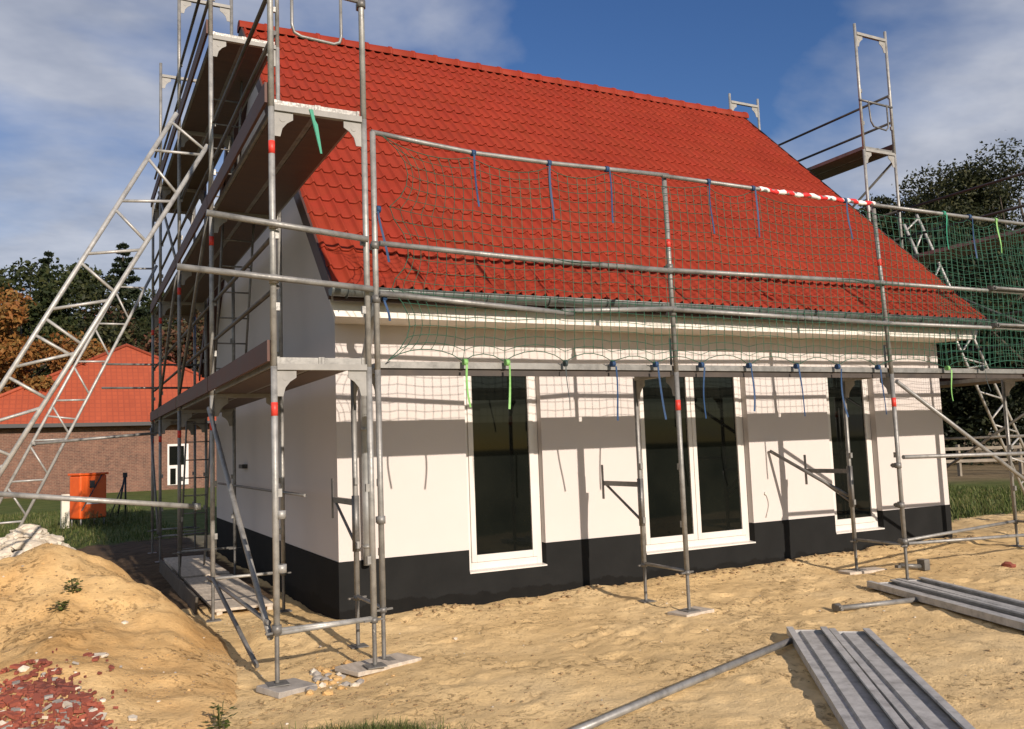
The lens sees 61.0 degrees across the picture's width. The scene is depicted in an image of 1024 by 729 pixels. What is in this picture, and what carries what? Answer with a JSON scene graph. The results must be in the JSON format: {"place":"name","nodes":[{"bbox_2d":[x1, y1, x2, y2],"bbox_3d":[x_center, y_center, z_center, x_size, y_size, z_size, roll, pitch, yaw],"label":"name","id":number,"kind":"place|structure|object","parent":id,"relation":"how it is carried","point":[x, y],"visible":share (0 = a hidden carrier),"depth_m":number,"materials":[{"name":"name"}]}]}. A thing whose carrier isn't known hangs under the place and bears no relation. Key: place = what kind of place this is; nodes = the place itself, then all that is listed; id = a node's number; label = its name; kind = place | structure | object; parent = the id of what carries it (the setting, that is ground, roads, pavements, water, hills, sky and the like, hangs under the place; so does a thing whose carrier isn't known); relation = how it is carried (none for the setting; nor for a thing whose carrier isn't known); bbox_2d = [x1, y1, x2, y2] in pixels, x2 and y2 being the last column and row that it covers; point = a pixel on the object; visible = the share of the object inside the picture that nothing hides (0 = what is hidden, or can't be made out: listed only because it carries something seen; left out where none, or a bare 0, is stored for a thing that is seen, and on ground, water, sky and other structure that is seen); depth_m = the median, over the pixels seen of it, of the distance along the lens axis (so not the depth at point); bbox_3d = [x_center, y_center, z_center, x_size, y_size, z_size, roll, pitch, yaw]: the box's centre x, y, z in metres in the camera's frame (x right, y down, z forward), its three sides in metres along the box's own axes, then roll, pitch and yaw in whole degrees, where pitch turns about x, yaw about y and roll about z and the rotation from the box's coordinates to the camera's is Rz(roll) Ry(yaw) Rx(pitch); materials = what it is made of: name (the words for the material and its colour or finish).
{"place":"outdoors","nodes":[
{"label":"outdoors","id":0,"kind":"place"},
{"bbox_2d":[0,432,1023,728],"bbox_3d":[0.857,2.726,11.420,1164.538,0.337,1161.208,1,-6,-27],"label":"ground","id":1,"kind":"structure","parent":0,"point":[614,662],"depth_m":7.23,"materials":[{"name":"beige sand"}]},
{"bbox_2d":[0,269,57,375],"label":"tree","id":2,"kind":"object","parent":1,"relation":"on","point":[39,310],"visible":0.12,"depth_m":66.35,"materials":[{"name":"green plant"}]},
{"bbox_2d":[0,524,75,559],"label":"pale rubble","id":3,"kind":"object","parent":1,"relation":"on","point":[20,540],"visible":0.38,"depth_m":11.81,"materials":[{"name":"stone"}]},
{"bbox_2d":[31,250,66,316],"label":"conifer tree","id":4,"kind":"object","parent":1,"relation":"on","point":[48,260],"visible":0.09,"depth_m":82.16,"materials":[{"name":"green plant"}]},
{"bbox_2d":[0,283,110,393],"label":"tree","id":5,"kind":"object","parent":1,"relation":"on","point":[12,340],"visible":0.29,"depth_m":50.88,"materials":[{"name":"orange plant"}]},
{"bbox_2d":[60,494,69,528],"bbox_3d":[-11.807,3.960,22.947,0.200,1.050,0.150,2,-7,-38],"label":"marker post","id":6,"kind":"object","parent":1,"relation":"on","point":[65,509],"visible":0.46,"depth_m":22.90,"materials":[{"name":"beige paint"}]},
{"bbox_2d":[0,648,137,728],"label":"clay rubble","id":7,"kind":"object","parent":1,"relation":"on","point":[93,716],"visible":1,"depth_m":5.44,"materials":[{"name":"red brick"}]},
{"bbox_2d":[0,257,142,386],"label":"tree","id":8,"kind":"object","parent":1,"relation":"on","point":[65,322],"visible":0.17,"depth_m":68.12,"materials":[{"name":"green plant"}]},
{"bbox_2d":[68,472,108,526],"bbox_3d":[-11.510,3.667,23.583,0.610,1.440,0.820,-6,-7,34],"label":"site cabinet","id":9,"kind":"object","parent":1,"relation":"on","point":[93,484],"visible":0.81,"depth_m":23.35,"materials":[{"name":"orange plastic"}]},
{"bbox_2d":[47,506,145,531],"bbox_3d":[-11.052,4.079,23.125,2.310,0.466,3.068,1,-6,-27],"label":"weed patch","id":10,"kind":"object","parent":1,"relation":"on","point":[55,523],"visible":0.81,"depth_m":22.63,"materials":[{"name":"green plant"}]},
{"bbox_2d":[23,257,176,342],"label":"tree","id":11,"kind":"object","parent":1,"relation":"on","point":[146,304],"visible":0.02,"depth_m":75.02,"materials":[{"name":"green plant"}]},
{"bbox_2d":[2,271,200,390],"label":"tree","id":12,"kind":"object","parent":1,"relation":"on","point":[108,333],"visible":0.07,"depth_m":60.29,"materials":[{"name":"green plant"}]},
{"bbox_2d":[0,343,216,497],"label":"neighbour house","id":13,"kind":"structure","parent":1,"relation":"on","point":[108,412],"depth_m":49.06,"materials":[{"name":"brown brick"}]},
{"bbox_2d":[167,444,188,484],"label":"door","id":14,"kind":"structure","parent":13,"relation":"in","point":[171,448],"depth_m":50.16,"materials":[{"name":"white plastic"}]},
{"bbox_2d":[110,472,126,516],"bbox_3d":[-11.332,3.792,25.085,0.194,1.318,0.805,-3,-6,11],"label":"folding stand","id":15,"kind":"object","parent":1,"relation":"on","point":[124,485],"visible":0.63,"depth_m":25.28,"materials":[{"name":"metal"}]},
{"bbox_2d":[0,543,240,728],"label":"sand heap","id":16,"kind":"object","parent":1,"relation":"on","point":[116,639],"visible":0.9,"depth_m":6.79,"materials":[{"name":"beige sand"}]},
{"bbox_2d":[17,665,29,671],"bbox_3d":[-3.361,2.092,5.972,0.077,0.049,0.056,3,-7,-43],"label":"stone","id":17,"kind":"object","parent":16,"relation":"on","point":[23,668],"visible":1,"depth_m":5.96,"materials":[{"name":"beige stone"}]},
{"bbox_2d":[50,599,69,610],"bbox_3d":[-3.697,1.974,7.100,0.149,0.107,0.169,-6,-6,33],"label":"weed","id":18,"kind":"object","parent":16,"relation":"on","point":[62,604],"visible":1,"depth_m":7.11,"materials":[{"name":"green plant"}]},
{"bbox_2d":[60,578,83,593],"bbox_3d":[-3.756,1.896,7.419,0.192,0.140,0.184,1,-6,-27],"label":"weed","id":19,"kind":"object","parent":16,"relation":"on","point":[72,584],"visible":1,"depth_m":7.43,"materials":[{"name":"green plant"}]},
{"bbox_2d":[91,652,108,657],"bbox_3d":[-3.001,2.111,6.302,0.140,0.035,0.117,1,-6,-27],"label":"stone","id":20,"kind":"object","parent":16,"relation":"on","point":[102,654],"visible":0.75,"depth_m":6.28,"materials":[{"name":"beige stone"}]},
{"bbox_2d":[103,242,150,341],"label":"conifer tree","id":21,"kind":"object","parent":1,"relation":"on","point":[120,268],"visible":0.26,"depth_m":68.15,"materials":[{"name":"green plant"}]},
{"bbox_2d":[82,302,202,369],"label":"tree","id":22,"kind":"object","parent":1,"relation":"on","point":[198,313],"visible":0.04,"depth_m":62.83,"materials":[{"name":"green plant"}]},
{"bbox_2d":[144,316,203,370],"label":"tree","id":23,"kind":"object","parent":1,"relation":"on","point":[199,330],"visible":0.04,"depth_m":59.87,"materials":[{"name":"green plant"}]},
{"bbox_2d":[159,559,197,613],"bbox_3d":[-4.376,2.833,11.295,0.043,0.181,4.200,1,-6,-27],"label":"edge board","id":24,"kind":"object","parent":1,"relation":"on","point":[184,592],"visible":1,"depth_m":10.75,"materials":[{"name":"grey wood"}]},
{"bbox_2d":[164,555,229,580],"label":"timber walkway","id":25,"kind":"structure","parent":1,"relation":"on","point":[192,566],"depth_m":12.96,"materials":[{"name":"grey wood"}]},
{"bbox_2d":[202,701,237,728],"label":"weed","id":26,"kind":"object","parent":1,"relation":"on","point":[219,722],"visible":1,"depth_m":5.39,"materials":[{"name":"green plant"}]},
{"bbox_2d":[184,574,272,615],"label":"timber walkway","id":27,"kind":"structure","parent":1,"relation":"on","point":[199,587],"depth_m":10.36,"materials":[{"name":"grey wood"}]},
{"bbox_2d":[101,0,387,687],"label":"scaffold","id":28,"kind":"object","parent":1,"relation":"on","point":[281,160],"visible":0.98,"depth_m":9.27,"materials":[{"name":"metal"}]},
{"bbox_2d":[0,263,157,527],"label":"lattice girder","id":29,"kind":"object","parent":28,"relation":"attached to","point":[47,415],"visible":0.84,"depth_m":14.23,"materials":[{"name":"metal"}]},
{"bbox_2d":[31,431,164,445],"bbox_3d":[-6.814,1.220,14.360,2.005,0.192,0.132,1,-6,-26],"label":"scaffold tube","id":30,"kind":"object","parent":29,"relation":"attached to","point":[90,438],"visible":0.96,"depth_m":14.30,"materials":[{"name":"metal"}]},
{"bbox_2d":[0,112,208,477],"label":"lattice girder","id":31,"kind":"object","parent":28,"relation":"attached to","point":[40,325],"visible":1,"depth_m":8.91,"materials":[{"name":"metal"}]},
{"bbox_2d":[0,491,200,509],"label":"scaffold tube","id":32,"kind":"object","parent":31,"relation":"attached to","point":[195,506],"visible":1,"depth_m":8.74,"materials":[{"name":"metal"}]},
{"bbox_2d":[309,109,321,153],"bbox_3d":[-1.530,-1.816,6.768,0.096,0.350,0.008,0,-6,-20],"label":"strap","id":33,"kind":"object","parent":28,"relation":"hanging from","point":[315,126],"visible":1,"depth_m":6.77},
{"bbox_2d":[256,678,316,698],"bbox_3d":[-1.623,2.330,6.257,0.261,0.077,0.342,-6,-7,37],"label":"base board","id":34,"kind":"object","parent":1,"relation":"on","point":[296,686],"visible":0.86,"depth_m":6.17,"materials":[{"name":"beige wood"}]},
{"bbox_2d":[280,715,474,728],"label":"grass","id":35,"kind":"structure","parent":1,"relation":"on","point":[388,726],"depth_m":5.17,"materials":[{"name":"green plant"}]},
{"bbox_2d":[335,652,421,676],"bbox_3d":[-1.037,2.336,6.770,0.300,0.047,0.620,-7,-7,43],"label":"base board","id":36,"kind":"object","parent":1,"relation":"on","point":[358,669],"visible":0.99,"depth_m":6.70,"materials":[{"name":"beige wood"}]},
{"bbox_2d":[0,535,1023,728],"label":"pebbles","id":37,"kind":"object","parent":1,"relation":"on","point":[328,678],"visible":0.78,"depth_m":6.78,"materials":[{"name":"stone"}]},
{"bbox_2d":[198,20,997,619],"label":"house","id":38,"kind":"structure","parent":1,"relation":"on","point":[488,496],"depth_m":10.61,"materials":[{"name":"white paint"}]},
{"bbox_2d":[464,376,546,573],"bbox_3d":[-0.104,1.103,9.466,0.922,2.210,0.174,1,-6,-27],"label":"window","id":39,"kind":"structure","parent":38,"relation":"in","point":[503,491],"depth_m":9.48,"materials":[{"name":"white plastic"}]},
{"bbox_2d":[638,377,755,554],"bbox_3d":[2.227,1.130,10.651,1.658,2.210,0.174,1,-6,-27],"label":"window","id":40,"kind":"structure","parent":38,"relation":"in","point":[713,446],"depth_m":10.67,"materials":[{"name":"white plastic"}]},
{"bbox_2d":[825,378,884,533],"bbox_3d":[4.619,1.157,11.868,0.910,2.210,0.174,1,-6,-27],"label":"window","id":41,"kind":"structure","parent":38,"relation":"in","point":[866,519],"depth_m":11.90,"materials":[{"name":"white plastic"}]},
{"bbox_2d":[331,129,1023,660],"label":"scaffold","id":42,"kind":"object","parent":1,"relation":"on","point":[673,371],"visible":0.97,"depth_m":8.52,"materials":[{"name":"metal"}]},
{"bbox_2d":[376,206,389,261],"bbox_3d":[-1.070,-1.079,7.188,0.103,0.477,0.082,1,-6,-27],"label":"strap","id":43,"kind":"object","parent":42,"relation":"attached to","point":[378,209],"visible":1,"depth_m":7.16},
{"bbox_2d":[381,297,390,320],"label":"strap","id":44,"kind":"object","parent":42,"relation":"attached to","point":[384,299],"visible":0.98,"depth_m":7.11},
{"bbox_2d":[470,149,479,206],"bbox_3d":[-0.322,-1.625,7.585,0.055,0.516,0.080,1,-6,-27],"label":"strap","id":45,"kind":"object","parent":42,"relation":"hanging from","point":[473,154],"visible":1,"depth_m":7.56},
{"bbox_2d":[604,166,613,222],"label":"strap","id":46,"kind":"object","parent":42,"relation":"hanging from","point":[607,169],"visible":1,"depth_m":8.18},
{"bbox_2d":[383,136,1023,366],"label":"safety net","id":47,"kind":"object","parent":42,"relation":"attached to","point":[706,279],"visible":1,"depth_m":8.62,"materials":[{"name":"plastic"}]},
{"bbox_2d":[462,359,470,406],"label":"strap","id":48,"kind":"object","parent":47,"relation":"hanging from","point":[464,361],"visible":1,"depth_m":7.35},
{"bbox_2d":[504,359,510,408],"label":"strap","id":49,"kind":"object","parent":47,"relation":"hanging from","point":[506,362],"visible":1,"depth_m":7.54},
{"bbox_2d":[546,160,554,220],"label":"strap","id":50,"kind":"object","parent":47,"relation":"attached to","point":[549,164],"visible":1,"depth_m":7.90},
{"bbox_2d":[563,360,569,404],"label":"strap","id":51,"kind":"object","parent":47,"relation":"hanging from","point":[565,364],"visible":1,"depth_m":7.82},
{"bbox_2d":[609,361,618,420],"bbox_3d":[0.954,0.242,8.046,0.040,0.556,0.083,1,-6,-27],"label":"strap","id":52,"kind":"object","parent":47,"relation":"hanging from","point":[612,363],"visible":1,"depth_m":8.02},
{"bbox_2d":[652,361,666,419],"bbox_3d":[1.413,0.248,8.281,0.096,0.557,0.081,1,-6,-27],"label":"strap","id":53,"kind":"object","parent":47,"relation":"hanging from","point":[656,364],"visible":1,"depth_m":8.26,"materials":[{"name":"blue fabric"}]},
{"bbox_2d":[698,362,706,418],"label":"strap","id":54,"kind":"object","parent":47,"relation":"hanging from","point":[701,364],"visible":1,"depth_m":8.51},
{"bbox_2d":[705,179,714,233],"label":"strap","id":55,"kind":"object","parent":47,"relation":"attached to","point":[708,181],"visible":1,"depth_m":8.74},
{"bbox_2d":[746,363,755,410],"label":"strap","id":56,"kind":"object","parent":47,"relation":"hanging from","point":[748,365],"visible":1,"depth_m":8.78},
{"bbox_2d":[750,185,759,236],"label":"strap","id":57,"kind":"object","parent":47,"relation":"attached to","point":[753,188],"visible":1,"depth_m":9.01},
{"bbox_2d":[793,364,805,415],"bbox_3d":[3.018,0.267,9.097,0.078,0.557,0.082,1,-6,-27],"label":"strap","id":58,"kind":"object","parent":47,"relation":"hanging from","point":[796,366],"visible":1,"depth_m":9.07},
{"bbox_2d":[834,364,848,416],"bbox_3d":[3.561,0.283,9.373,0.090,0.578,0.079,1,-6,-27],"label":"strap","id":59,"kind":"object","parent":47,"relation":"hanging from","point":[837,366],"visible":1,"depth_m":9.35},
{"bbox_2d":[874,365,886,413],"bbox_3d":[4.095,0.279,9.644,0.049,0.556,0.083,1,-6,-27],"label":"strap","id":60,"kind":"object","parent":47,"relation":"hanging from","point":[877,367],"visible":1,"depth_m":9.64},
{"bbox_2d":[941,211,948,248],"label":"strap","id":61,"kind":"object","parent":47,"relation":"attached to","point":[944,213],"visible":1,"depth_m":10.36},
{"bbox_2d":[944,366,953,400],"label":"strap","id":62,"kind":"object","parent":47,"relation":"hanging from","point":[946,368],"visible":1,"depth_m":10.16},
{"bbox_2d":[967,214,977,257],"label":"strap","id":63,"kind":"object","parent":47,"relation":"attached to","point":[970,216],"visible":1,"depth_m":10.60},
{"bbox_2d":[979,366,990,390],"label":"strap","id":64,"kind":"object","parent":47,"relation":"hanging from","point":[981,368],"visible":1,"depth_m":10.47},
{"bbox_2d":[994,218,1001,252],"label":"strap","id":65,"kind":"object","parent":47,"relation":"attached to","point":[996,220],"visible":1,"depth_m":10.81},
{"bbox_2d":[769,450,847,496],"bbox_3d":[3.646,1.332,10.709,0.044,0.588,1.000,3,-8,-45],"label":"scaffold tube","id":66,"kind":"object","parent":42,"relation":"attached to","point":[808,473],"visible":1,"depth_m":10.68,"materials":[{"name":"metal"}]},
{"bbox_2d":[759,186,875,204],"bbox_3d":[3.353,-1.833,9.503,1.724,0.075,0.062,1,-6,-27],"label":"barrier tape","id":67,"kind":"object","parent":42,"relation":"attached to","point":[812,195],"visible":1,"depth_m":9.44,"materials":[{"name":"red plastic"}]},
{"bbox_2d":[843,198,852,238],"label":"strap","id":68,"kind":"object","parent":42,"relation":"hanging from","point":[846,200],"visible":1,"depth_m":9.63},
{"bbox_2d":[931,221,1023,367],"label":"safety net","id":69,"kind":"object","parent":42,"relation":"attached to","point":[998,301],"visible":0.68,"depth_m":10.75,"materials":[{"name":"green fabric"}]},
{"bbox_2d":[570,637,792,728],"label":"scaffold tube","id":70,"kind":"object","parent":1,"relation":"on","point":[637,704],"visible":0.98,"depth_m":5.70,"materials":[{"name":"metal"}]},
{"bbox_2d":[667,606,713,616],"bbox_3d":[1.696,2.348,8.234,0.400,0.035,0.240,2,-7,-38],"label":"base board","id":71,"kind":"object","parent":1,"relation":"on","point":[704,610],"visible":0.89,"depth_m":8.16,"materials":[{"name":"beige wood"}]},
{"bbox_2d":[786,626,908,728],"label":"steel deck plank","id":72,"kind":"object","parent":1,"relation":"on","point":[853,696],"visible":1,"depth_m":5.61,"materials":[{"name":"metal"}]},
{"bbox_2d":[838,567,886,574],"bbox_3d":[4.122,2.429,10.213,0.550,0.035,0.200,0,-6,-21],"label":"base board","id":73,"kind":"object","parent":1,"relation":"on","point":[867,570],"visible":0.88,"depth_m":10.14,"materials":[{"name":"beige wood"}]},
{"bbox_2d":[832,597,917,610],"bbox_3d":[3.430,2.252,8.153,0.877,0.072,0.131,-1,-6,-13],"label":"scaffold tube","id":74,"kind":"object","parent":1,"relation":"on","point":[837,607],"visible":1,"depth_m":8.15,"materials":[{"name":"metal"}]},
{"bbox_2d":[728,23,1023,467],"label":"scaffold","id":75,"kind":"object","parent":1,"relation":"on","point":[863,154],"visible":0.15,"depth_m":14.38,"materials":[{"name":"metal"}]},
{"bbox_2d":[902,214,1023,493],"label":"lattice girder","id":76,"kind":"object","parent":75,"relation":"attached to","point":[980,393],"visible":0.46,"depth_m":15.02,"materials":[{"name":"metal"}]},
{"bbox_2d":[829,628,974,728],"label":"steel deck plank","id":77,"kind":"object","parent":1,"relation":"on","point":[913,698],"visible":0.82,"depth_m":5.53,"materials":[{"name":"metal"}]},
{"bbox_2d":[894,558,929,569],"bbox_3d":[4.649,2.329,10.084,0.395,0.120,0.125,-1,-5,-7],"label":"tube fitting","id":78,"kind":"object","parent":1,"relation":"on","point":[922,564],"visible":1,"depth_m":10.07,"materials":[{"name":"metal"}]},
{"bbox_2d":[858,137,1023,457],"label":"tree","id":79,"kind":"object","parent":1,"relation":"on","point":[974,174],"visible":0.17,"depth_m":54.56,"materials":[{"name":"green plant"}]},
{"bbox_2d":[867,579,1023,630],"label":"steel deck plank","id":80,"kind":"object","parent":1,"relation":"on","point":[1003,615],"visible":1,"depth_m":7.93,"materials":[{"name":"metal"}]},
{"bbox_2d":[895,577,1023,610],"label":"steel deck plank","id":81,"kind":"object","parent":1,"relation":"on","point":[1004,601],"visible":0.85,"depth_m":8.36,"materials":[{"name":"metal"}]},
{"bbox_2d":[899,221,1023,464],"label":"tree","id":82,"kind":"object","parent":1,"relation":"on","point":[910,250],"visible":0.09,"depth_m":47.01,"materials":[{"name":"green plant"}]},
{"bbox_2d":[928,226,1023,463],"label":"tree","id":83,"kind":"object","parent":1,"relation":"on","point":[1016,401],"visible":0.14,"depth_m":45.67,"materials":[{"name":"green plant"}]},
{"bbox_2d":[937,180,1023,368],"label":"tree","id":84,"kind":"object","parent":1,"relation":"on","point":[997,192],"visible":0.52,"depth_m":34.95,"materials":[{"name":"green plant"}]},
{"bbox_2d":[938,220,1023,451],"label":"tree","id":85,"kind":"object","parent":1,"relation":"on","point":[984,424],"visible":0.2,"depth_m":44.55,"materials":[{"name":"green plant"}]},
{"bbox_2d":[945,443,1023,475],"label":"paddock fence","id":86,"kind":"object","parent":1,"relation":"on","point":[958,448],"visible":0.12,"depth_m":31.84,"materials":[{"name":"white wood"}]},
{"bbox_2d":[1001,561,1015,567],"bbox_3d":[5.665,2.293,9.915,0.130,0.086,0.150,-3,-5,8],"label":"brick piece","id":87,"kind":"object","parent":1,"relation":"on","point":[1008,564],"visible":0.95,"depth_m":9.87,"materials":[{"name":"red brick"}]},
{"bbox_2d":[0,484,1023,547],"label":"lawn grass","id":88,"kind":"structure","parent":0,"point":[988,499],"depth_m":20.72,"materials":[{"name":"green plant"}]},
{"bbox_2d":[0,0,1023,431],"label":"sky","id":89,"kind":"structure","parent":0,"point":[79,79],"materials":[{"name":"blue"}]}
]}

